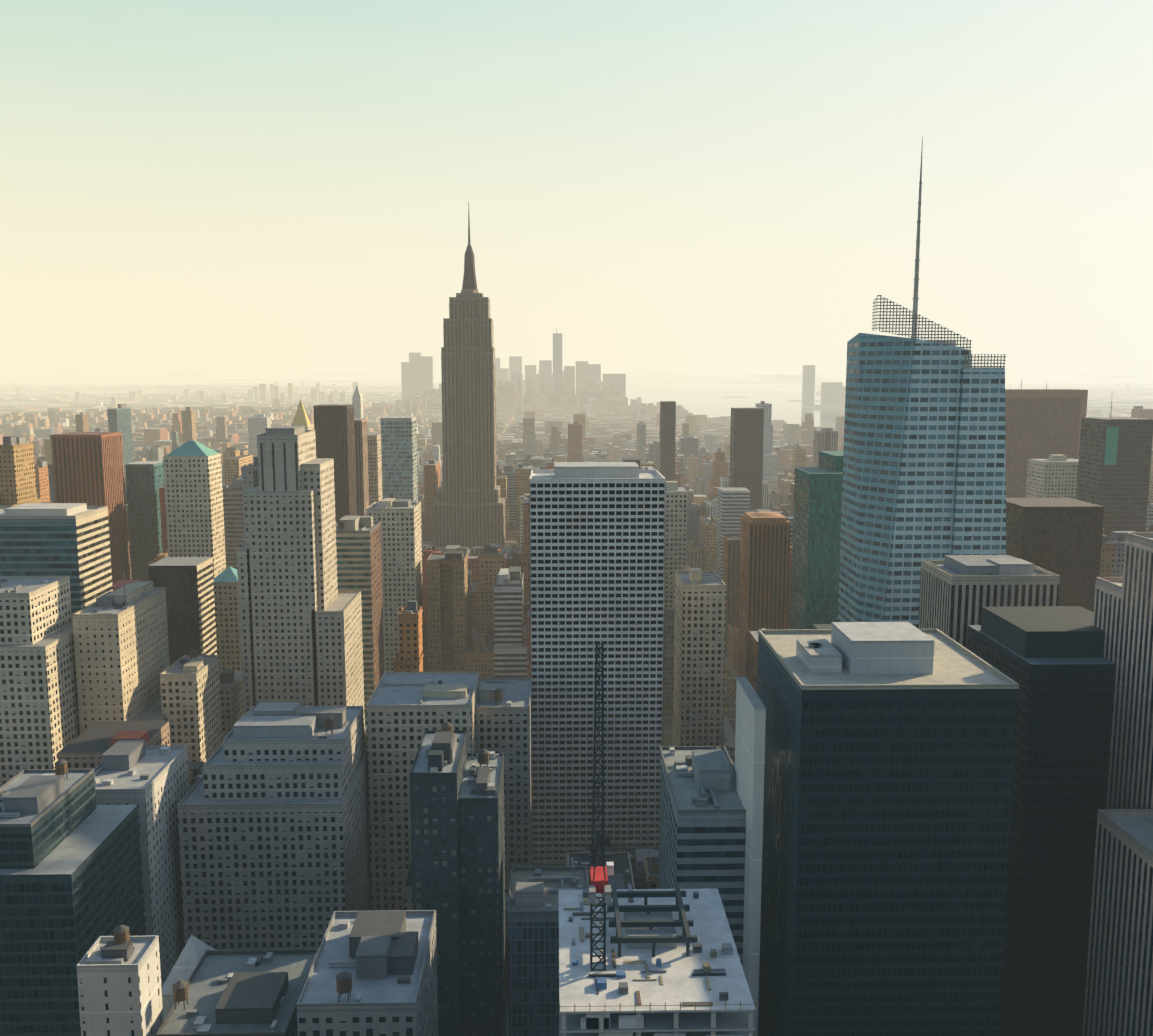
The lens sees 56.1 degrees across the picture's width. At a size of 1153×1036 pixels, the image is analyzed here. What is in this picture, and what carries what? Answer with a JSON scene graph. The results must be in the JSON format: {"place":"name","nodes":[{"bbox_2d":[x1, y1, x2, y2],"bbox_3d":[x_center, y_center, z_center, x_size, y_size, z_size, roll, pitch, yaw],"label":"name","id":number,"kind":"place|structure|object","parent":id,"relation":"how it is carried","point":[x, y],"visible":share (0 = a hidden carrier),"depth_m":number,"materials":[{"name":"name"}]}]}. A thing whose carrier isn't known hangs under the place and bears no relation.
{"place":"outdoors","nodes":[
{"label":"outdoors","id":0,"kind":"place"},
{"bbox_2d":[0,372,441,406],"bbox_3d":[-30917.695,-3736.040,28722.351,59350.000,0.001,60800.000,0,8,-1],"label":"distant land","id":1,"kind":"structure","parent":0,"point":[181,378],"depth_m":25405.49,"materials":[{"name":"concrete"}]},
{"bbox_2d":[0,382,1152,416],"bbox_3d":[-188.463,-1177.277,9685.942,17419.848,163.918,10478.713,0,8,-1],"label":"ground","id":2,"kind":"structure","parent":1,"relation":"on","point":[1124,398],"depth_m":8408.24,"materials":[{"name":"beige"}]},
{"bbox_2d":[370,410,736,867],"bbox_3d":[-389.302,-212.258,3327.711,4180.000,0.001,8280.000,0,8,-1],"label":"street","id":3,"kind":"structure","parent":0,"point":[729,714],"depth_m":826.43,"materials":[{"name":"grey asphalt"}]},
{"bbox_2d":[237,426,364,729],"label":"stepped skyscraper","id":4,"kind":"structure","parent":3,"relation":"on","point":[300,615],"depth_m":569.80,"materials":[{"name":"beige concrete"}]},
{"bbox_2d":[0,368,844,452],"bbox_3d":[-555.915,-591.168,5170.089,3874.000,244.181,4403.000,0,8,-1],"label":"distant city buildings","id":5,"kind":"structure","parent":3,"relation":"on","point":[610,414],"depth_m":4540.97,"materials":[{"name":"grey concrete"}]},
{"bbox_2d":[422,201,516,548],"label":"skyscraper","id":6,"kind":"structure","parent":3,"relation":"on","point":[469,507],"depth_m":1254.46,"materials":[{"name":"stone"}]},
{"bbox_2d":[365,700,730,747],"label":"bryant park trees","id":7,"kind":"object","parent":3,"relation":"on","point":[667,731],"depth_m":743.90,"materials":[{"name":"plant"}]},
{"bbox_2d":[370,540,737,1035],"bbox_3d":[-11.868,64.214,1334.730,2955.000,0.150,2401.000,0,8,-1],"label":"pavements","id":8,"kind":"structure","parent":3,"relation":"on","point":[728,731],"depth_m":731.82,"materials":[{"name":"grey concrete"}]},
{"bbox_2d":[559,883,755,1035],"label":"construction site tower","id":9,"kind":"structure","parent":8,"relation":"on","point":[673,965],"depth_m":227.90,"materials":[{"name":"grey concrete"}]},
{"bbox_2d":[588,643,613,970],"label":"tower crane","id":10,"kind":"object","parent":9,"relation":"on","point":[598,878],"visible":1,"depth_m":228.24,"materials":[{"name":"black metal"}]},
{"bbox_2d":[0,380,1152,1035],"bbox_3d":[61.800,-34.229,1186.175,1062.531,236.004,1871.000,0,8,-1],"label":"buildings","id":11,"kind":"structure","parent":3,"relation":"on","point":[938,820],"depth_m":348.52,"materials":[{"name":"grey concrete"}]},
{"bbox_2d":[0,436,1152,1035],"bbox_3d":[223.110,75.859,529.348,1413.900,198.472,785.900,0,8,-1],"label":"low-rise buildings","id":12,"kind":"structure","parent":3,"relation":"on","point":[494,642],"depth_m":771.73,"materials":[{"name":"beige concrete"}]},
{"bbox_2d":[32,401,1152,651],"bbox_3d":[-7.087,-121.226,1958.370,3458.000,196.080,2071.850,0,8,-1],"label":"mid-distance buildings","id":13,"kind":"structure","parent":3,"relation":"on","point":[702,475],"depth_m":1700.79,"materials":[{"name":"brown concrete"}]},
{"bbox_2d":[530,462,665,861],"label":"office tower","id":14,"kind":"structure","parent":3,"relation":"on","point":[597,552],"depth_m":532.43,"materials":[{"name":"white concrete"}]},
{"bbox_2d":[401,329,845,409],"bbox_3d":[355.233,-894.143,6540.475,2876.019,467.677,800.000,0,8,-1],"label":"skyscrapers","id":15,"kind":"structure","parent":3,"relation":"on","point":[417,373],"depth_m":6730.73,"materials":[{"name":"grey concrete"}]},
{"bbox_2d":[724,665,736,731],"bbox_3d":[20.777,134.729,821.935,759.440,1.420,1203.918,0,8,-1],"label":"trees","id":16,"kind":"object","parent":3,"relation":"on","point":[727,704],"visible":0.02,"depth_m":819.30,"materials":[{"name":"plant"}]},
{"bbox_2d":[838,137,1005,627],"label":"skyscraper with spire","id":17,"kind":"structure","parent":3,"relation":"on","point":[924,465],"depth_m":522.81,"materials":[{"name":"blue glass"}]},
{"bbox_2d":[872,295,1005,366],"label":"lattice screens","id":18,"kind":"object","parent":17,"relation":"on","point":[874,327],"visible":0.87,"depth_m":510.62,"materials":[{"name":"grey"}]},
{"bbox_2d":[0,0,1152,370],"bbox_3d":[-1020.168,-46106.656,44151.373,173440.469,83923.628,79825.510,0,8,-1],"label":"sky","id":19,"kind":"structure","parent":0,"point":[300,184],"depth_m":82254.57,"materials":[{"name":"beige"}]},
{"bbox_2d":[0,371,1152,427],"bbox_3d":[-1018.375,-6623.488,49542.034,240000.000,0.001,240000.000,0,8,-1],"label":"water","id":20,"kind":"structure","parent":0,"point":[711,400],"depth_m":10597.89,"materials":[{"name":"beige liquid"}]},
{"bbox_2d":[522,372,698,384],"bbox_3d":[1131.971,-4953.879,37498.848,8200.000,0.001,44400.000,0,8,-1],"label":"staten island ground","id":21,"kind":"structure","parent":0,"point":[634,374],"depth_m":35401.28,"materials":[{"name":"beige"}]},
{"bbox_2d":[433,375,845,382],"bbox_3d":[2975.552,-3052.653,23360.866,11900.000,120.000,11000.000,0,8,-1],"label":"staten island hills","id":22,"kind":"structure","parent":0,"point":[690,378],"depth_m":19709.50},
{"bbox_2d":[699,382,1152,409],"bbox_3d":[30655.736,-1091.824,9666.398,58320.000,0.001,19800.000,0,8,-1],"label":"distant land","id":23,"kind":"structure","parent":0,"point":[819,383],"depth_m":17275.71,"materials":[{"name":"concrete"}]},
{"bbox_2d":[1005,372,1152,377],"bbox_3d":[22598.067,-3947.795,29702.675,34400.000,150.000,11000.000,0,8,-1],"label":"watchung hills","id":24,"kind":"structure","parent":23,"relation":"on","point":[1090,375],"depth_m":27005.35,"materials":[{"name":"beige"}]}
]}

